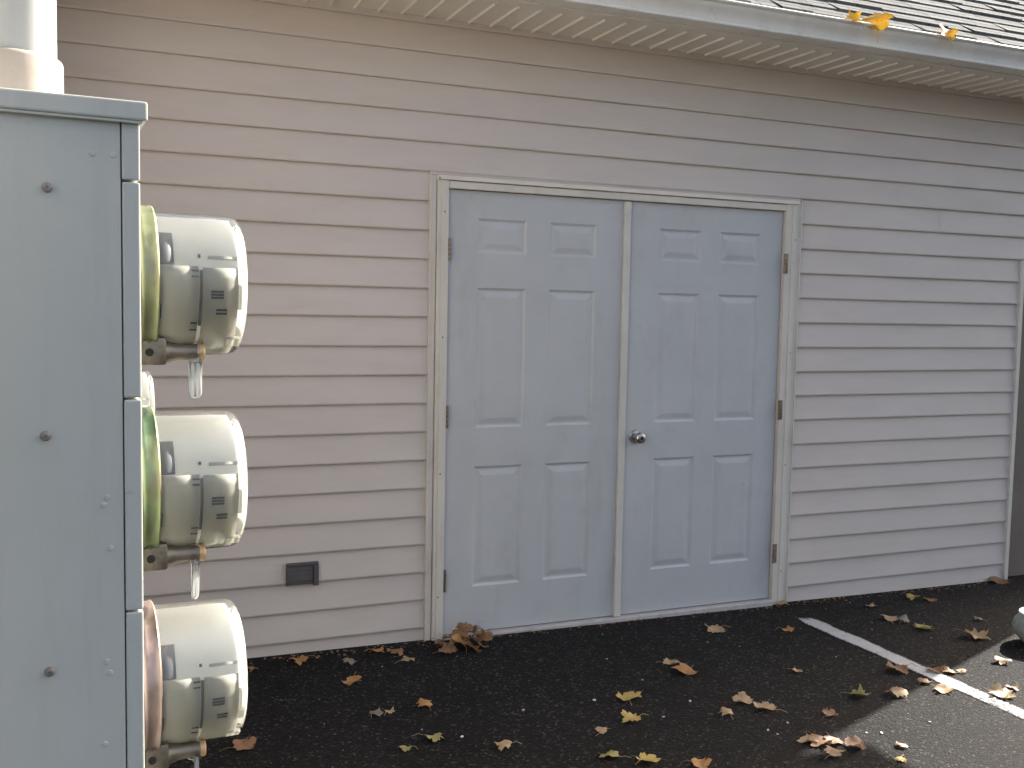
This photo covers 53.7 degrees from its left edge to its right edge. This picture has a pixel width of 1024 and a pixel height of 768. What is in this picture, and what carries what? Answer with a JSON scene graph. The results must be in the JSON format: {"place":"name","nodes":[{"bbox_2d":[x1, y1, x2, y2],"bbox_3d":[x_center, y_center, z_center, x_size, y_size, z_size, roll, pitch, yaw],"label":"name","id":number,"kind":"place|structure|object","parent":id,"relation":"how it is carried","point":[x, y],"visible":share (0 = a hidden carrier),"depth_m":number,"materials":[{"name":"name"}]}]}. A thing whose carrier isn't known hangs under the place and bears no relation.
{"place":"outdoors","nodes":[
{"label":"outdoors","id":0,"kind":"place"},
{"bbox_2d":[169,575,1023,767],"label":"asphalt","id":1,"kind":"structure","parent":0,"point":[555,682],"depth_m":3.97,"materials":[{"name":"black asphalt"}]},
{"bbox_2d":[219,736,256,751],"bbox_3d":[-0.917,1.210,3.410,0.115,0.024,0.088,1,4,2],"label":"maple leaf","id":2,"kind":"object","parent":1,"relation":"on","point":[242,744],"visible":1,"depth_m":3.41,"materials":[{"name":"brown plant"}]},
{"bbox_2d":[289,655,315,664],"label":"maple leaf","id":3,"kind":"object","parent":1,"relation":"on","point":[301,659],"visible":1,"depth_m":4.23,"materials":[{"name":"brown plant"}]},
{"bbox_2d":[342,657,356,664],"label":"maple leaf","id":4,"kind":"object","parent":1,"relation":"on","point":[351,661],"visible":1,"depth_m":4.25,"materials":[{"name":"grey plant"}]},
{"bbox_2d":[342,674,361,684],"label":"maple leaf","id":5,"kind":"object","parent":1,"relation":"on","point":[351,679],"visible":1,"depth_m":4.03,"materials":[{"name":"brown plant"}]},
{"bbox_2d":[365,646,383,651],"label":"maple leaf","id":6,"kind":"object","parent":1,"relation":"on","point":[379,649],"visible":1,"depth_m":4.39,"materials":[{"name":"brown plant"}]},
{"bbox_2d":[370,708,383,715],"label":"maple leaf","id":7,"kind":"object","parent":1,"relation":"on","point":[378,712],"visible":1,"depth_m":3.71,"materials":[{"name":"grey plant"}]},
{"bbox_2d":[384,706,394,715],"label":"maple leaf","id":8,"kind":"object","parent":1,"relation":"on","point":[391,710],"visible":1,"depth_m":3.73,"materials":[{"name":"brown plant"}]},
{"bbox_2d":[386,646,404,655],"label":"maple leaf","id":9,"kind":"object","parent":1,"relation":"on","point":[399,652],"visible":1,"depth_m":4.36,"materials":[{"name":"brown plant"}]},
{"bbox_2d":[396,656,413,662],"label":"maple leaf","id":10,"kind":"object","parent":1,"relation":"on","point":[405,658],"visible":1,"depth_m":4.28,"materials":[{"name":"brown plant"}]},
{"bbox_2d":[399,745,417,751],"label":"maple leaf","id":11,"kind":"object","parent":1,"relation":"on","point":[404,748],"visible":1,"depth_m":3.42,"materials":[{"name":"yellow plant"}]},
{"bbox_2d":[416,698,431,709],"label":"maple leaf","id":12,"kind":"object","parent":1,"relation":"on","point":[422,702],"visible":1,"depth_m":3.80,"materials":[{"name":"brown plant"}]},
{"bbox_2d":[413,732,442,741],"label":"maple leaf","id":13,"kind":"object","parent":1,"relation":"on","point":[435,737],"visible":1,"depth_m":3.50,"materials":[{"name":"yellow plant"}]},
{"bbox_2d":[430,638,447,643],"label":"maple leaf","id":14,"kind":"object","parent":1,"relation":"on","point":[437,641],"visible":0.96,"depth_m":4.49,"materials":[{"name":"brown plant"}]},
{"bbox_2d":[434,646,452,652],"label":"maple leaf","id":15,"kind":"object","parent":1,"relation":"on","point":[444,649],"visible":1,"depth_m":4.38,"materials":[{"name":"brown plant"}]},
{"bbox_2d":[438,640,457,651],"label":"maple leaf","id":16,"kind":"object","parent":1,"relation":"on","point":[450,646],"visible":1,"depth_m":4.44,"materials":[{"name":"brown plant"}]},
{"bbox_2d":[452,633,466,650],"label":"maple leaf","id":17,"kind":"object","parent":1,"relation":"on","point":[457,637],"visible":1,"depth_m":4.46,"materials":[{"name":"brown plant"}]},
{"bbox_2d":[464,640,481,651],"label":"maple leaf","id":18,"kind":"object","parent":1,"relation":"on","point":[468,642],"visible":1,"depth_m":4.43,"materials":[{"name":"brown plant"}]},
{"bbox_2d":[471,628,491,641],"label":"maple leaf","id":19,"kind":"object","parent":1,"relation":"on","point":[479,637],"visible":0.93,"depth_m":4.56,"materials":[{"name":"brown plant"}]},
{"bbox_2d":[481,626,492,640],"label":"maple leaf","id":20,"kind":"object","parent":19,"relation":"on","point":[488,636],"visible":1,"depth_m":4.53,"materials":[{"name":"brown plant"}]},
{"bbox_2d":[495,740,520,750],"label":"maple leaf","id":21,"kind":"object","parent":1,"relation":"on","point":[504,743],"visible":1,"depth_m":3.45,"materials":[{"name":"brown plant"}]},
{"bbox_2d":[56,0,1023,657],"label":"building","id":22,"kind":"structure","parent":1,"relation":"on","point":[574,312],"depth_m":4.74,"materials":[{"name":"plastic"}]},
{"bbox_2d":[0,87,147,767],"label":"meter cabinet","id":23,"kind":"object","parent":22,"relation":"attached to","point":[71,616],"visible":1,"depth_m":1.01,"materials":[{"name":"metal"}]},
{"bbox_2d":[0,0,63,93],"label":"conduit pipe","id":24,"kind":"object","parent":23,"relation":"on","point":[28,46],"visible":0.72,"depth_m":1.06,"materials":[{"name":"plastic"}]},
{"bbox_2d":[139,370,154,411],"bbox_3d":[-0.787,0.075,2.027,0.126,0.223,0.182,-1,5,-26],"label":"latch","id":25,"kind":"object","parent":23,"relation":"attached to","point":[147,397],"visible":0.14,"depth_m":2.00,"materials":[{"name":"metal"}]},
{"bbox_2d":[140,205,247,399],"bbox_3d":[-0.389,-0.097,1.198,0.126,0.223,0.182,-1,5,-26],"label":"electric meter","id":26,"kind":"object","parent":23,"relation":"attached to","point":[194,278],"visible":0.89,"depth_m":1.14,"materials":[{"name":"plastic"}]},
{"bbox_2d":[142,406,247,599],"bbox_3d":[-0.393,0.136,1.215,0.126,0.223,0.182,-1,5,-26],"label":"electric meter","id":27,"kind":"object","parent":23,"relation":"attached to","point":[194,486],"visible":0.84,"depth_m":1.16,"materials":[{"name":"plastic"}]},
{"bbox_2d":[142,599,247,767],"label":"electric meter","id":28,"kind":"object","parent":23,"relation":"attached to","point":[195,680],"visible":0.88,"depth_m":1.17,"materials":[{"name":"plastic"}]},
{"bbox_2d":[443,189,631,634],"bbox_3d":[0.119,0.138,4.714,0.921,2.010,0.062,-1,5,-23],"label":"door","id":29,"kind":"structure","parent":22,"relation":"in","point":[538,306],"depth_m":4.71,"materials":[{"name":"paint"}]},
{"bbox_2d":[620,201,787,613],"bbox_3d":[0.963,0.128,5.050,0.932,2.006,0.104,-1,5,-23],"label":"door","id":30,"kind":"structure","parent":22,"relation":"in","point":[704,284],"depth_m":5.06,"materials":[{"name":"paint"}]},
{"bbox_2d":[846,10,863,27],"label":"maple leaf","id":31,"kind":"object","parent":22,"relation":"on","point":[854,17],"visible":1,"depth_m":4.63,"materials":[{"name":"yellow plant"}]},
{"bbox_2d":[861,12,893,41],"bbox_3d":[1.688,-1.656,4.670,0.157,0.201,0.030,-4,-29,11],"label":"maple leaf","id":32,"kind":"object","parent":22,"relation":"on","point":[879,21],"visible":1,"depth_m":4.67,"materials":[{"name":"yellow plant"}]},
{"bbox_2d":[939,25,957,48],"bbox_3d":[2.081,-1.669,4.833,0.111,0.160,0.033,6,-30,-17],"label":"maple leaf","id":33,"kind":"object","parent":22,"relation":"on","point":[947,33],"visible":1,"depth_m":4.85,"materials":[{"name":"yellow plant"}]},
{"bbox_2d":[1002,260,1023,579],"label":"door frame","id":34,"kind":"structure","parent":22,"relation":"in","point":[1013,547],"depth_m":5.97,"materials":[{"name":"paint"}]},
{"bbox_2d":[595,726,609,735],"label":"maple leaf","id":35,"kind":"object","parent":1,"relation":"on","point":[602,730],"visible":1,"depth_m":3.61,"materials":[{"name":"brown plant"}]},
{"bbox_2d":[599,750,630,757],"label":"maple leaf","id":36,"kind":"object","parent":1,"relation":"on","point":[612,753],"visible":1,"depth_m":3.40,"materials":[{"name":"plant"}]},
{"bbox_2d":[615,691,641,704],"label":"maple leaf","id":37,"kind":"object","parent":1,"relation":"on","point":[629,695],"visible":1,"depth_m":3.95,"materials":[{"name":"yellow plant"}]},
{"bbox_2d":[243,580,1018,767],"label":"leaf litter","id":38,"kind":"object","parent":1,"relation":"on","point":[641,621],"visible":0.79,"depth_m":4.76,"materials":[{"name":"brown plant"}]},
{"bbox_2d":[620,710,646,722],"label":"maple leaf","id":39,"kind":"object","parent":1,"relation":"on","point":[628,716],"visible":1,"depth_m":3.73,"materials":[{"name":"yellow plant"}]},
{"bbox_2d":[635,752,660,764],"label":"maple leaf","id":40,"kind":"object","parent":1,"relation":"on","point":[648,757],"visible":1,"depth_m":3.40,"materials":[{"name":"yellow plant"}]},
{"bbox_2d":[658,658,679,664],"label":"maple leaf","id":41,"kind":"object","parent":1,"relation":"on","point":[668,661],"visible":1,"depth_m":4.35,"materials":[{"name":"beige plant"}]},
{"bbox_2d":[671,662,696,674],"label":"maple leaf","id":42,"kind":"object","parent":1,"relation":"on","point":[685,668],"visible":1,"depth_m":4.26,"materials":[{"name":"brown plant"}]},
{"bbox_2d":[682,757,711,767],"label":"maple leaf","id":43,"kind":"object","parent":1,"relation":"on","point":[701,763],"visible":1,"depth_m":3.37,"materials":[{"name":"brown plant"}]},
{"bbox_2d":[706,624,728,632],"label":"maple leaf","id":44,"kind":"object","parent":1,"relation":"on","point":[715,628],"visible":1,"depth_m":4.83,"materials":[{"name":"beige plant"}]},
{"bbox_2d":[717,707,732,717],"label":"maple leaf","id":45,"kind":"object","parent":1,"relation":"on","point":[724,710],"visible":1,"depth_m":3.80,"materials":[{"name":"brown plant"}]},
{"bbox_2d":[732,691,761,703],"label":"maple leaf","id":46,"kind":"object","parent":1,"relation":"on","point":[743,697],"visible":1,"depth_m":3.95,"materials":[{"name":"brown plant"}]},
{"bbox_2d":[753,701,787,712],"bbox_3d":[0.984,1.232,3.876,0.118,0.019,0.090,1,4,-3],"label":"maple leaf","id":47,"kind":"object","parent":1,"relation":"on","point":[767,705],"visible":1,"depth_m":3.88,"materials":[{"name":"brown plant"}]},
{"bbox_2d":[775,625,793,631],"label":"maple leaf","id":48,"kind":"object","parent":1,"relation":"on","point":[788,628],"visible":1,"depth_m":4.86,"materials":[{"name":"brown plant"}]},
{"bbox_2d":[797,731,818,742],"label":"maple leaf","id":49,"kind":"object","parent":1,"relation":"on","point":[805,738],"visible":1,"depth_m":3.59,"materials":[{"name":"brown plant"}]},
{"bbox_2d":[803,730,833,746],"bbox_3d":[1.091,1.252,3.587,0.092,0.027,0.128,2,4,7],"label":"maple leaf","id":50,"kind":"object","parent":1,"relation":"on","point":[820,739],"visible":1,"depth_m":3.58,"materials":[{"name":"brown plant"}]},
{"bbox_2d":[822,706,838,718],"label":"maple leaf","id":51,"kind":"object","parent":1,"relation":"on","point":[830,712],"visible":1,"depth_m":3.84,"materials":[{"name":"brown plant"}]},
{"bbox_2d":[822,731,843,744],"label":"maple leaf","id":52,"kind":"object","parent":1,"relation":"on","point":[828,737],"visible":1,"depth_m":3.58,"materials":[{"name":"brown plant"}]},
{"bbox_2d":[824,745,845,758],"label":"maple leaf","id":53,"kind":"object","parent":1,"relation":"on","point":[832,751],"visible":1,"depth_m":3.45,"materials":[{"name":"brown plant"}]},
{"bbox_2d":[837,735,866,748],"bbox_3d":[1.193,1.259,3.560,0.104,0.031,0.073,4,5,36],"label":"maple leaf","id":54,"kind":"object","parent":1,"relation":"on","point":[854,740],"visible":1,"depth_m":3.56,"materials":[{"name":"brown plant"}]},
{"bbox_2d":[838,684,871,694],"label":"maple leaf","id":55,"kind":"object","parent":1,"relation":"on","point":[861,691],"visible":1,"depth_m":4.05,"materials":[{"name":"plant"}]},
{"bbox_2d":[881,614,896,624],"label":"maple leaf","id":56,"kind":"object","parent":1,"relation":"on","point":[891,618],"visible":1,"depth_m":5.07,"materials":[{"name":"brown plant"}]},
{"bbox_2d":[885,686,908,697],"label":"maple leaf","id":57,"kind":"object","parent":1,"relation":"on","point":[897,691],"visible":1,"depth_m":4.04,"materials":[{"name":"beige plant"}]},
{"bbox_2d":[894,756,906,761],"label":"maple leaf","id":58,"kind":"object","parent":1,"relation":"on","point":[900,758],"visible":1,"depth_m":3.45,"materials":[{"name":"yellow plant"}]},
{"bbox_2d":[886,661,916,673],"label":"maple leaf","id":59,"kind":"object","parent":1,"relation":"on","point":[903,668],"visible":1,"depth_m":4.35,"materials":[{"name":"brown plant"}]},
{"bbox_2d":[895,741,910,750],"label":"maple leaf","id":60,"kind":"object","parent":1,"relation":"on","point":[902,745],"visible":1,"depth_m":3.55,"materials":[{"name":"beige plant"}]},
{"bbox_2d":[897,614,909,624],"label":"maple leaf","id":61,"kind":"object","parent":1,"relation":"on","point":[904,617],"visible":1,"depth_m":5.05,"materials":[{"name":"grey plant"}]},
{"bbox_2d":[901,592,918,600],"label":"maple leaf","id":62,"kind":"object","parent":1,"relation":"on","point":[911,596],"visible":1,"depth_m":5.48,"materials":[{"name":"plant"}]},
{"bbox_2d":[799,618,1023,717],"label":"parking line","id":63,"kind":"object","parent":1,"relation":"on","point":[871,647],"visible":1,"depth_m":4.46,"materials":[{"name":"paint"}]},
{"bbox_2d":[913,623,934,628],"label":"maple leaf","id":64,"kind":"object","parent":1,"relation":"on","point":[923,626],"visible":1,"depth_m":4.97,"materials":[{"name":"yellow plant"}]},
{"bbox_2d":[917,678,930,683],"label":"maple leaf","id":65,"kind":"object","parent":1,"relation":"on","point":[923,680],"visible":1,"depth_m":4.22,"materials":[{"name":"beige plant"}]},
{"bbox_2d":[924,597,937,601],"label":"maple leaf","id":66,"kind":"object","parent":1,"relation":"on","point":[932,599],"visible":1,"depth_m":5.45,"materials":[{"name":"brown plant"}]},
{"bbox_2d":[927,665,944,672],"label":"maple leaf","id":67,"kind":"object","parent":1,"relation":"on","point":[937,669],"visible":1,"depth_m":4.34,"materials":[{"name":"brown plant"}]},
{"bbox_2d":[931,683,953,692],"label":"maple leaf","id":68,"kind":"object","parent":1,"relation":"on","point":[943,688],"visible":1,"depth_m":4.13,"materials":[{"name":"beige plant"}]},
{"bbox_2d":[942,666,962,673],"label":"maple leaf","id":69,"kind":"object","parent":1,"relation":"on","point":[947,669],"visible":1,"depth_m":4.35,"materials":[{"name":"beige plant"}]},
{"bbox_2d":[952,669,965,672],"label":"maple leaf","id":70,"kind":"object","parent":1,"relation":"on","point":[961,670],"visible":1,"depth_m":4.34,"materials":[{"name":"beige plant"}]},
{"bbox_2d":[960,628,990,639],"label":"maple leaf","id":71,"kind":"object","parent":1,"relation":"on","point":[979,635],"visible":1,"depth_m":4.85,"materials":[{"name":"brown plant"}]},
{"bbox_2d":[977,683,1015,697],"bbox_3d":[1.958,1.238,4.100,0.158,0.031,0.113,9,12,40],"label":"maple leaf","id":72,"kind":"object","parent":1,"relation":"on","point":[997,690],"visible":1,"depth_m":4.10,"materials":[{"name":"beige plant"}]},
{"bbox_2d":[986,654,1011,664],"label":"maple leaf","id":73,"kind":"object","parent":1,"relation":"on","point":[1002,660],"visible":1,"depth_m":4.47,"materials":[{"name":"beige plant"}]},
{"bbox_2d":[989,576,1009,583],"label":"maple leaf","id":74,"kind":"object","parent":1,"relation":"on","point":[996,579],"visible":1,"depth_m":5.90,"materials":[{"name":"brown plant"}]},
{"bbox_2d":[1002,684,1018,689],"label":"maple leaf","id":75,"kind":"object","parent":1,"relation":"on","point":[1015,687],"visible":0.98,"depth_m":4.16,"materials":[{"name":"beige plant"}]},
{"bbox_2d":[1012,607,1023,642],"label":"flower pot","id":76,"kind":"object","parent":1,"relation":"on","point":[1018,624],"visible":1,"depth_m":4.75,"materials":[{"name":"ceramic"}]},
{"label":"maple leaf","id":77,"kind":"object","parent":1,"relation":"on","visible":0},
{"bbox_2d":[448,628,466,639],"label":"maple leaf","id":78,"kind":"object","parent":77,"relation":"on","point":[455,631],"visible":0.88,"depth_m":4.52,"materials":[{"name":"brown plant"}]},
{"bbox_2d":[456,621,481,637],"bbox_3d":[-0.191,1.085,4.508,0.133,0.029,0.098,-31,36,-14],"label":"maple leaf","id":79,"kind":"object","parent":78,"relation":"on","point":[465,628],"visible":1,"depth_m":4.50,"materials":[{"name":"brown plant"}]},
{"bbox_2d":[465,629,481,638],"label":"maple leaf","id":80,"kind":"object","parent":77,"relation":"on","point":[478,632],"visible":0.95,"depth_m":4.52,"materials":[{"name":"brown plant"}]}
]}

